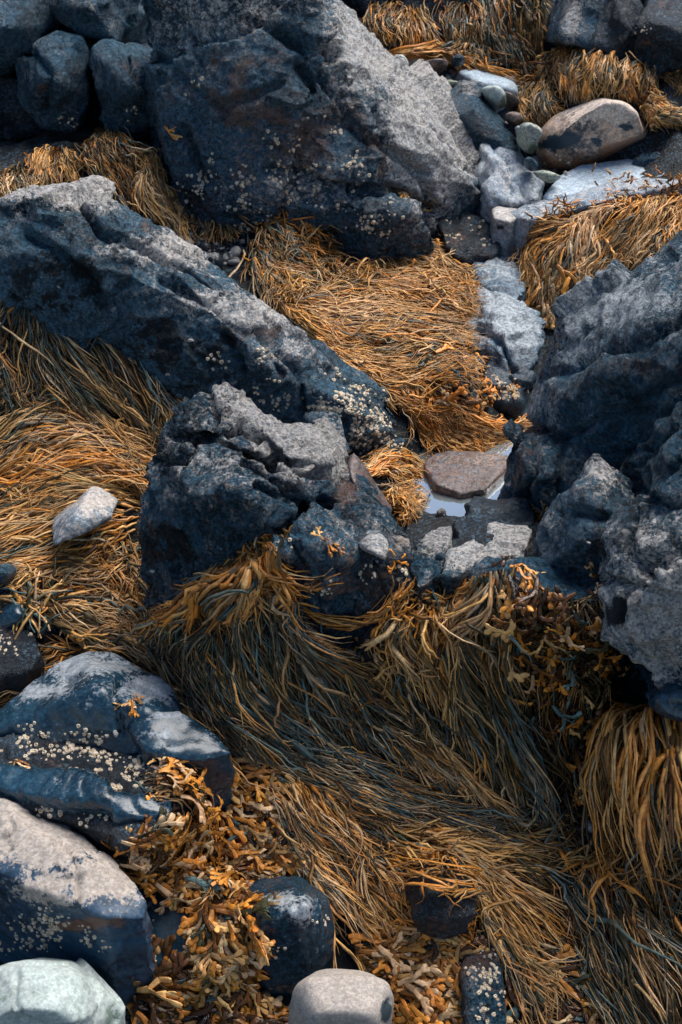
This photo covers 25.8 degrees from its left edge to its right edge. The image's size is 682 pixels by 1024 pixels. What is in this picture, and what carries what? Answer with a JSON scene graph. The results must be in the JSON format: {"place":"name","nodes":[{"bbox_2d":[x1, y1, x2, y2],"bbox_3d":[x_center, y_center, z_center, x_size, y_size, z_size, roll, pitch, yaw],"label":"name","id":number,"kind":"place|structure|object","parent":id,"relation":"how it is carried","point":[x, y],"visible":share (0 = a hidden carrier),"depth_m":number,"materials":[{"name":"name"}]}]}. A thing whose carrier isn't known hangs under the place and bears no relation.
{"place":"outdoors","nodes":[
{"label":"outdoors","id":0,"kind":"place"},
{"bbox_2d":[0,0,681,1023],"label":"ground","id":1,"kind":"structure","parent":0,"point":[630,684],"depth_m":2.64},
{"bbox_2d":[0,563,16,584],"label":"stone","id":2,"kind":"object","parent":1,"relation":"on","point":[8,572],"visible":1,"depth_m":2.28,"materials":[{"name":"stone"}]},
{"bbox_2d":[0,603,26,630],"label":"rock","id":3,"kind":"object","parent":1,"relation":"on","point":[11,614],"visible":0.34,"depth_m":2.29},
{"bbox_2d":[0,73,43,141],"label":"rock","id":4,"kind":"object","parent":1,"relation":"on","point":[17,122],"visible":0.24,"depth_m":3.10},
{"bbox_2d":[0,626,44,698],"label":"rock","id":5,"kind":"object","parent":1,"relation":"on","point":[22,665],"visible":0.63,"depth_m":2.27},
{"bbox_2d":[0,161,57,197],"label":"seaweed clump","id":6,"kind":"object","parent":1,"relation":"on","point":[12,179],"visible":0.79,"depth_m":2.79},
{"bbox_2d":[0,0,66,75],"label":"rock","id":7,"kind":"object","parent":1,"relation":"on","point":[25,25],"visible":0.33,"depth_m":2.96,"materials":[{"name":"stone"}]},
{"bbox_2d":[0,635,87,708],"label":"seaweed clump","id":8,"kind":"object","parent":1,"relation":"on","point":[54,654],"visible":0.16,"depth_m":2.31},
{"bbox_2d":[0,548,89,639],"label":"seaweed clump","id":9,"kind":"object","parent":1,"relation":"on","point":[52,590],"visible":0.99,"depth_m":2.30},
{"bbox_2d":[14,28,98,133],"bbox_3d":[-0.586,-0.924,3.199,0.174,0.348,0.573,0,38,0],"label":"rock","id":10,"kind":"object","parent":1,"relation":"on","point":[56,91],"visible":0.73,"depth_m":2.97,"materials":[{"name":"stone"}]},
{"bbox_2d":[0,958,124,1023],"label":"boulder","id":11,"kind":"object","parent":1,"relation":"on","point":[51,991],"visible":1,"depth_m":1.87,"materials":[{"name":"white stone"}]},
{"bbox_2d":[0,460,141,597],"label":"seaweed clump","id":12,"kind":"object","parent":1,"relation":"on","point":[32,520],"visible":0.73,"depth_m":2.38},
{"bbox_2d":[52,485,117,544],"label":"stone","id":13,"kind":"object","parent":12,"relation":"on","point":[90,509],"visible":0.77,"depth_m":2.33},
{"bbox_2d":[22,143,126,184],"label":"seaweed clump","id":14,"kind":"object","parent":1,"relation":"on","point":[49,162],"visible":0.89,"depth_m":2.88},
{"bbox_2d":[0,798,155,1006],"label":"boulder","id":15,"kind":"object","parent":1,"relation":"on","point":[66,893],"visible":0.77,"depth_m":1.98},
{"bbox_2d":[0,376,158,542],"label":"seaweed clump","id":16,"kind":"object","parent":1,"relation":"on","point":[106,453],"visible":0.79,"depth_m":2.42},
{"bbox_2d":[0,763,172,840],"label":"rock","id":17,"kind":"object","parent":1,"relation":"on","point":[72,790],"visible":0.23,"depth_m":2.03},
{"bbox_2d":[0,651,181,755],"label":"boulder","id":18,"kind":"object","parent":1,"relation":"on","point":[72,699],"visible":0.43,"depth_m":2.12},
{"bbox_2d":[113,693,143,717],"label":"seaweed sprig","id":19,"kind":"object","parent":18,"relation":"on","point":[130,703],"visible":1,"depth_m":2.10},
{"bbox_2d":[0,298,188,452],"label":"seaweed clump","id":20,"kind":"object","parent":1,"relation":"on","point":[134,395],"visible":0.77,"depth_m":2.44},
{"bbox_2d":[0,734,191,896],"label":"rock","id":21,"kind":"object","parent":1,"relation":"on","point":[41,752],"visible":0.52,"depth_m":2.07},
{"bbox_2d":[49,0,146,43],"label":"rock","id":22,"kind":"object","parent":1,"relation":"on","point":[124,21],"visible":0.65,"depth_m":2.99,"materials":[{"name":"stone"}]},
{"bbox_2d":[18,533,195,692],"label":"seaweed clump","id":23,"kind":"object","parent":1,"relation":"on","point":[109,630],"visible":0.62,"depth_m":2.32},
{"bbox_2d":[76,121,162,209],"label":"seaweed clump","id":24,"kind":"object","parent":1,"relation":"on","point":[101,146],"visible":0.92,"depth_m":2.86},
{"bbox_2d":[88,38,152,139],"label":"rock","id":25,"kind":"object","parent":1,"relation":"on","point":[115,68],"visible":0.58,"depth_m":2.94,"materials":[{"name":"stone"}]},
{"bbox_2d":[82,538,165,655],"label":"seaweed clump","id":26,"kind":"object","parent":1,"relation":"on","point":[129,558],"visible":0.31,"depth_m":2.36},
{"bbox_2d":[126,138,194,243],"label":"seaweed clump","id":27,"kind":"object","parent":1,"relation":"on","point":[156,194],"visible":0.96,"depth_m":2.86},
{"bbox_2d":[144,892,192,969],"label":"rock","id":28,"kind":"object","parent":1,"relation":"on","point":[166,923],"visible":0.12,"depth_m":2.08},
{"bbox_2d":[127,711,234,815],"bbox_3d":[-0.228,0.420,2.178,0.156,0.315,0.092,0,38,0],"label":"rock","id":29,"kind":"object","parent":1,"relation":"on","point":[177,735],"visible":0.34,"depth_m":2.08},
{"bbox_2d":[0,175,404,454],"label":"boulder","id":30,"kind":"object","parent":1,"relation":"on","point":[146,292],"visible":0.74,"depth_m":2.42,"materials":[{"name":"stone"}]},
{"bbox_2d":[98,755,314,914],"bbox_3d":[-0.187,0.433,2.127,0.341,0.258,0.273,-29,46,-32],"label":"leafy seaweed","id":31,"kind":"object","parent":1,"relation":"on","point":[241,837],"visible":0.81,"depth_m":2.07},
{"bbox_2d":[126,932,289,1023],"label":"leafy seaweed","id":32,"kind":"object","parent":1,"relation":"on","point":[161,997],"visible":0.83,"depth_m":2.04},
{"bbox_2d":[153,668,268,791],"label":"seaweed clump","id":33,"kind":"object","parent":1,"relation":"on","point":[185,710],"visible":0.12,"depth_m":2.17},
{"bbox_2d":[170,205,260,245],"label":"seaweed clump","id":34,"kind":"object","parent":1,"relation":"on","point":[217,230],"visible":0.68,"depth_m":2.87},
{"bbox_2d":[177,868,283,1023],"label":"leafy seaweed","id":35,"kind":"object","parent":1,"relation":"on","point":[226,950],"visible":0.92,"depth_m":2.04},
{"bbox_2d":[138,382,405,650],"bbox_3d":[-0.106,0.071,2.241,0.406,0.475,0.374,0,38,0],"label":"boulder","id":36,"kind":"object","parent":1,"relation":"on","point":[230,470],"visible":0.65,"depth_m":2.11,"materials":[{"name":"stone"}]},
{"bbox_2d":[310,526,345,557],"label":"seaweed sprig","id":37,"kind":"object","parent":36,"relation":"attached to","point":[340,551],"visible":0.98,"depth_m":2.01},
{"bbox_2d":[347,453,391,513],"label":"rock","id":38,"kind":"object","parent":36,"relation":"on","point":[355,464],"visible":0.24,"depth_m":2.21,"materials":[{"name":"grey stone"}]},
{"bbox_2d":[243,875,334,997],"bbox_3d":[-0.079,0.608,2.120,0.140,0.274,0.160,0,38,0],"label":"boulder","id":39,"kind":"object","parent":1,"relation":"on","point":[299,928],"visible":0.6,"depth_m":2.04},
{"bbox_2d":[131,524,477,782],"bbox_3d":[-0.080,0.117,2.095,0.298,0.611,0.528,-27,45,-30],"label":"seaweed clump","id":40,"kind":"object","parent":1,"relation":"on","point":[242,640],"visible":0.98,"depth_m":2.12,"materials":[{"name":"plant"}]},
{"bbox_2d":[135,0,480,268],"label":"boulder","id":41,"kind":"object","parent":1,"relation":"on","point":[345,112],"visible":0.93,"depth_m":2.81,"materials":[{"name":"stone"}]},
{"bbox_2d":[26,59,608,846],"bbox_3d":[-0.042,-0.188,2.755,1.011,0.602,2.179,0,38,0],"label":"shingle","id":42,"kind":"object","parent":1,"relation":"on","point":[226,257],"visible":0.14,"depth_m":2.85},
{"bbox_2d":[426,58,447,73],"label":"stone","id":43,"kind":"object","parent":42,"relation":"on","point":[438,66],"visible":0.42,"depth_m":3.27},
{"bbox_2d":[505,92,519,110],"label":"stone","id":44,"kind":"object","parent":42,"relation":"on","point":[512,102],"visible":0.83,"depth_m":3.21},
{"bbox_2d":[228,209,418,313],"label":"seaweed clump","id":45,"kind":"object","parent":1,"relation":"on","point":[274,279],"visible":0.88,"depth_m":2.80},
{"bbox_2d":[303,411,350,462],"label":"rock","id":46,"kind":"object","parent":1,"relation":"on","point":[334,418],"visible":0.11,"depth_m":2.34,"materials":[{"name":"stone"}]},
{"bbox_2d":[288,969,393,1023],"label":"stone","id":47,"kind":"object","parent":1,"relation":"on","point":[336,996],"visible":1,"depth_m":1.88,"materials":[{"name":"beige stone"}]},
{"bbox_2d":[155,669,579,847],"bbox_3d":[0.023,0.378,2.181,0.702,0.212,0.173,14,40,17],"label":"seaweed clump","id":48,"kind":"object","parent":1,"relation":"on","point":[372,785],"visible":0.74,"depth_m":2.14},
{"bbox_2d":[255,762,502,970],"bbox_3d":[0.045,0.500,2.182,0.321,0.258,0.330,-18,41,-21],"label":"seaweed clump","id":49,"kind":"object","parent":1,"relation":"on","point":[337,842],"visible":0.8,"depth_m":2.11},
{"bbox_2d":[258,237,510,434],"bbox_3d":[0.158,-0.364,2.808,0.463,0.182,0.595,24,44,27],"label":"seaweed clump","id":50,"kind":"object","parent":1,"relation":"on","point":[436,309],"visible":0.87,"depth_m":2.68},
{"bbox_2d":[354,527,415,663],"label":"rock","id":51,"kind":"object","parent":1,"relation":"on","point":[374,578],"visible":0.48,"depth_m":2.07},
{"bbox_2d":[303,578,416,631],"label":"seaweed clump","id":52,"kind":"object","parent":51,"relation":"attached to","point":[337,622],"visible":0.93,"depth_m":2.08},
{"bbox_2d":[360,527,388,558],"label":"stone","id":53,"kind":"object","parent":51,"relation":"on","point":[374,542],"visible":0.98,"depth_m":2.03,"materials":[{"name":"stone"}]},
{"bbox_2d":[343,637,442,700],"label":"seaweed clump","id":54,"kind":"object","parent":1,"relation":"on","point":[376,665],"visible":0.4,"depth_m":2.14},
{"bbox_2d":[361,431,431,526],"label":"seaweed clump","id":55,"kind":"object","parent":1,"relation":"on","point":[382,461],"visible":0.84,"depth_m":2.47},
{"bbox_2d":[354,0,444,54],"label":"seaweed clump","id":56,"kind":"object","parent":1,"relation":"on","point":[411,25],"visible":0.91,"depth_m":3.36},
{"bbox_2d":[351,0,485,16],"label":"clump","id":57,"kind":"object","parent":1,"relation":"on","point":[361,6],"visible":0.09,"depth_m":3.49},
{"bbox_2d":[348,905,512,1023],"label":"leafy seaweed","id":58,"kind":"object","parent":1,"relation":"on","point":[423,982],"visible":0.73,"depth_m":2.06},
{"bbox_2d":[409,526,451,610],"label":"rock","id":59,"kind":"object","parent":1,"relation":"on","point":[426,567],"visible":0.31,"depth_m":2.09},
{"bbox_2d":[405,860,476,938],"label":"rock","id":60,"kind":"object","parent":1,"relation":"on","point":[432,916],"visible":0.48,"depth_m":2.03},
{"bbox_2d":[347,664,538,841],"bbox_3d":[0.113,0.328,2.164,0.438,0.312,0.113,18,41,21],"label":"seaweed clump","id":61,"kind":"object","parent":1,"relation":"on","point":[451,776],"visible":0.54,"depth_m":2.14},
{"bbox_2d":[382,836,515,922],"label":"seaweed clump","id":62,"kind":"object","parent":1,"relation":"on","point":[433,856],"visible":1,"depth_m":2.04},
{"bbox_2d":[387,39,528,81],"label":"seaweed clump","id":63,"kind":"object","parent":1,"relation":"on","point":[424,51],"visible":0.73,"depth_m":3.38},
{"bbox_2d":[391,379,531,459],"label":"seaweed clump","id":64,"kind":"object","parent":1,"relation":"on","point":[473,430],"visible":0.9,"depth_m":2.62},
{"bbox_2d":[440,539,484,594],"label":"rock","id":65,"kind":"object","parent":1,"relation":"on","point":[458,565],"visible":0.34,"depth_m":2.08,"materials":[{"name":"stone"}]},
{"bbox_2d":[355,554,573,848],"bbox_3d":[0.203,0.260,2.143,0.363,0.457,0.178,15,40,18],"label":"seaweed clump","id":66,"kind":"object","parent":1,"relation":"on","point":[447,635],"visible":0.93,"depth_m":2.10,"materials":[{"name":"plant"}]},
{"bbox_2d":[424,451,506,498],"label":"stone","id":67,"kind":"object","parent":1,"relation":"on","point":[462,474],"visible":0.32,"depth_m":2.55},
{"bbox_2d":[350,872,580,1002],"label":"seaweed clump","id":68,"kind":"object","parent":1,"relation":"on","point":[411,927],"visible":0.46,"depth_m":2.07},
{"bbox_2d":[435,212,501,265],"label":"rock","id":69,"kind":"object","parent":1,"relation":"on","point":[466,236],"visible":0.56,"depth_m":2.96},
{"bbox_2d":[460,934,506,1023],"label":"rock","id":70,"kind":"object","parent":1,"relation":"on","point":[482,988],"visible":0.86,"depth_m":2.03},
{"bbox_2d":[450,80,520,152],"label":"rock","id":71,"kind":"object","parent":1,"relation":"on","point":[483,121],"visible":0.3,"depth_m":3.10,"materials":[{"name":"stone"}]},
{"bbox_2d":[481,85,505,109],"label":"stone","id":72,"kind":"object","parent":71,"relation":"on","point":[494,96],"visible":0.94,"depth_m":3.14,"materials":[{"name":"white stone"}]},
{"bbox_2d":[505,112,523,125],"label":"stone","id":73,"kind":"object","parent":71,"relation":"on","point":[514,118],"visible":1,"depth_m":3.11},
{"bbox_2d":[425,0,550,71],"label":"seaweed clump","id":74,"kind":"object","parent":1,"relation":"on","point":[516,28],"visible":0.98,"depth_m":3.40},
{"bbox_2d":[458,68,517,113],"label":"rock","id":75,"kind":"object","parent":1,"relation":"on","point":[485,78],"visible":0.21,"depth_m":3.34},
{"bbox_2d":[452,496,533,537],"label":"rock","id":76,"kind":"object","parent":1,"relation":"on","point":[481,512],"visible":0.3,"depth_m":2.20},
{"bbox_2d":[431,40,554,73],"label":"seaweed clump","id":77,"kind":"object","parent":1,"relation":"on","point":[453,45],"visible":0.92,"depth_m":3.39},
{"bbox_2d":[471,254,527,301],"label":"rock","id":78,"kind":"object","parent":1,"relation":"on","point":[502,273],"visible":0.3,"depth_m":2.87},
{"bbox_2d":[403,776,596,1023],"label":"seaweed clump","id":79,"kind":"object","parent":1,"relation":"on","point":[532,858],"visible":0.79,"depth_m":2.09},
{"bbox_2d":[460,287,545,421],"bbox_3d":[0.292,-0.269,2.808,0.193,0.220,0.313,0,38,0],"label":"rock","id":80,"kind":"object","parent":1,"relation":"on","point":[513,328],"visible":0.64,"depth_m":2.73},
{"bbox_2d":[490,205,515,259],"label":"stone","id":81,"kind":"object","parent":1,"relation":"on","point":[505,236],"visible":0.36,"depth_m":2.93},
{"bbox_2d":[474,522,532,565],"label":"rock","id":82,"kind":"object","parent":1,"relation":"on","point":[508,540],"visible":0.2,"depth_m":2.12,"materials":[{"name":"stone"}]},
{"bbox_2d":[474,143,544,222],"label":"rock","id":83,"kind":"object","parent":1,"relation":"on","point":[506,177],"visible":0.3,"depth_m":3.00,"materials":[{"name":"grey stone"}]},
{"bbox_2d":[517,122,542,153],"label":"stone","id":84,"kind":"object","parent":83,"relation":"on","point":[529,135],"visible":1,"depth_m":3.03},
{"bbox_2d":[523,157,537,170],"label":"stone","id":85,"kind":"object","parent":83,"relation":"on","point":[530,163],"visible":1,"depth_m":2.98,"materials":[{"name":"stone"}]},
{"bbox_2d":[500,58,538,90],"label":"seaweed clump","id":86,"kind":"object","parent":1,"relation":"on","point":[524,69],"visible":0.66,"depth_m":3.38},
{"bbox_2d":[469,556,602,744],"bbox_3d":[0.280,0.227,2.170,0.219,0.421,0.128,0,38,0],"label":"rock","id":87,"kind":"object","parent":1,"relation":"on","point":[558,577],"visible":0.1,"depth_m":2.04,"materials":[{"name":"stone"}]},
{"bbox_2d":[510,74,566,127],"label":"seaweed clump","id":88,"kind":"object","parent":1,"relation":"on","point":[532,96],"visible":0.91,"depth_m":3.16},
{"bbox_2d":[497,419,591,521],"bbox_3d":[0.291,0.010,2.289,0.138,0.312,0.235,-22,43,-26],"label":"rock","id":89,"kind":"object","parent":1,"relation":"on","point":[546,469],"visible":0.26,"depth_m":2.20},
{"bbox_2d":[530,500,547,521],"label":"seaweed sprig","id":90,"kind":"object","parent":89,"relation":"on","point":[539,511],"visible":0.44,"depth_m":2.21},
{"bbox_2d":[516,708,582,832],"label":"seaweed clump","id":91,"kind":"object","parent":1,"relation":"on","point":[566,777],"visible":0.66,"depth_m":2.17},
{"bbox_2d":[525,264,581,329],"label":"leafy seaweed","id":92,"kind":"object","parent":1,"relation":"on","point":[560,289],"visible":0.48,"depth_m":2.81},
{"bbox_2d":[502,923,616,1023],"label":"leafy seaweed","id":93,"kind":"object","parent":1,"relation":"on","point":[584,1011],"visible":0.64,"depth_m":2.05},
{"bbox_2d":[544,0,604,49],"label":"boulder","id":94,"kind":"object","parent":1,"relation":"on","point":[572,23],"visible":0.55,"depth_m":3.10,"materials":[{"name":"stone"}]},
{"bbox_2d":[520,46,643,108],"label":"seaweed clump","id":95,"kind":"object","parent":1,"relation":"on","point":[577,72],"visible":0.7,"depth_m":3.06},
{"bbox_2d":[533,453,634,578],"bbox_3d":[0.344,0.129,2.165,0.130,0.469,0.172,28,46,31],"label":"rock","id":96,"kind":"object","parent":1,"relation":"on","point":[571,523],"visible":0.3,"depth_m":2.03,"materials":[{"name":"stone"}]},
{"bbox_2d":[536,98,647,169],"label":"boulder","id":97,"kind":"object","parent":1,"relation":"on","point":[593,131],"visible":0.91,"depth_m":3.02,"materials":[{"name":"beige stone"}]},
{"bbox_2d":[543,159,644,200],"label":"rock","id":98,"kind":"object","parent":1,"relation":"on","point":[578,179],"visible":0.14,"depth_m":3.00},
{"bbox_2d":[533,170,560,182],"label":"stone","id":99,"kind":"object","parent":98,"relation":"on","point":[546,176],"visible":1,"depth_m":2.94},
{"bbox_2d":[511,173,681,259],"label":"rock","id":100,"kind":"object","parent":1,"relation":"on","point":[599,192],"visible":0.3,"depth_m":2.90,"materials":[{"name":"grey stone"}]},
{"bbox_2d":[507,193,649,329],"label":"seaweed clump","id":101,"kind":"object","parent":100,"relation":"on","point":[548,244],"visible":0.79,"depth_m":2.85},
{"bbox_2d":[524,230,681,470],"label":"boulder","id":102,"kind":"object","parent":1,"relation":"on","point":[608,387],"visible":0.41,"depth_m":2.15,"materials":[{"name":"stone"}]},
{"bbox_2d":[542,835,681,1023],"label":"seaweed clump","id":103,"kind":"object","parent":1,"relation":"on","point":[655,957],"visible":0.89,"depth_m":2.03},
{"bbox_2d":[555,837,681,944],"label":"seaweed clump","id":104,"kind":"object","parent":1,"relation":"on","point":[598,877],"visible":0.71,"depth_m":2.08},
{"bbox_2d":[565,162,681,286],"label":"seaweed clump","id":105,"kind":"object","parent":1,"relation":"on","point":[636,227],"visible":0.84,"depth_m":2.78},
{"bbox_2d":[582,0,681,84],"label":"boulder","id":106,"kind":"object","parent":1,"relation":"on","point":[650,31],"visible":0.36,"depth_m":3.04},
{"bbox_2d":[607,55,658,106],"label":"seaweed clump","id":107,"kind":"object","parent":1,"relation":"on","point":[636,80],"visible":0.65,"depth_m":3.02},
{"bbox_2d":[597,479,681,688],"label":"boulder","id":108,"kind":"object","parent":1,"relation":"on","point":[639,591],"visible":0.48,"depth_m":1.95,"materials":[{"name":"stone"}]},
{"bbox_2d":[483,555,630,759],"bbox_3d":[0.398,0.193,2.185,0.463,0.431,0.164,-27,45,-30],"label":"bladder weed clump","id":109,"kind":"object","parent":108,"relation":"hanging from","point":[568,637],"visible":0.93,"depth_m":2.04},
{"bbox_2d":[632,151,659,166],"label":"rock","id":110,"kind":"object","parent":1,"relation":"on","point":[643,159],"visible":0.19,"depth_m":3.03,"materials":[{"name":"stone"}]},
{"bbox_2d":[620,401,681,679],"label":"rock","id":111,"kind":"object","parent":1,"relation":"on","point":[653,464],"visible":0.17,"depth_m":1.99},
{"bbox_2d":[635,664,681,721],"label":"rock","id":112,"kind":"object","parent":1,"relation":"on","point":[665,700],"visible":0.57,"depth_m":1.96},
{"bbox_2d":[579,699,681,929],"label":"seaweed clump","id":113,"kind":"object","parent":112,"relation":"attached to","point":[636,750],"visible":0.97,"depth_m":2.02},
{"bbox_2d":[637,88,681,134],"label":"seaweed clump","id":114,"kind":"object","parent":1,"relation":"on","point":[657,110],"visible":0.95,"depth_m":3.02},
{"bbox_2d":[658,68,681,96],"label":"seaweed clump","id":115,"kind":"object","parent":1,"relation":"on","point":[666,78],"visible":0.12,"depth_m":3.07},
{"bbox_2d":[404,438,512,516],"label":"water","id":116,"kind":"structure","parent":0,"point":[452,506],"depth_m":2.53,"materials":[{"name":"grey liquid"}]},
{"bbox_2d":[568,699,626,807],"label":"bladder weed clump","id":117,"kind":"object","parent":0,"point":[587,729],"visible":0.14,"depth_m":2.16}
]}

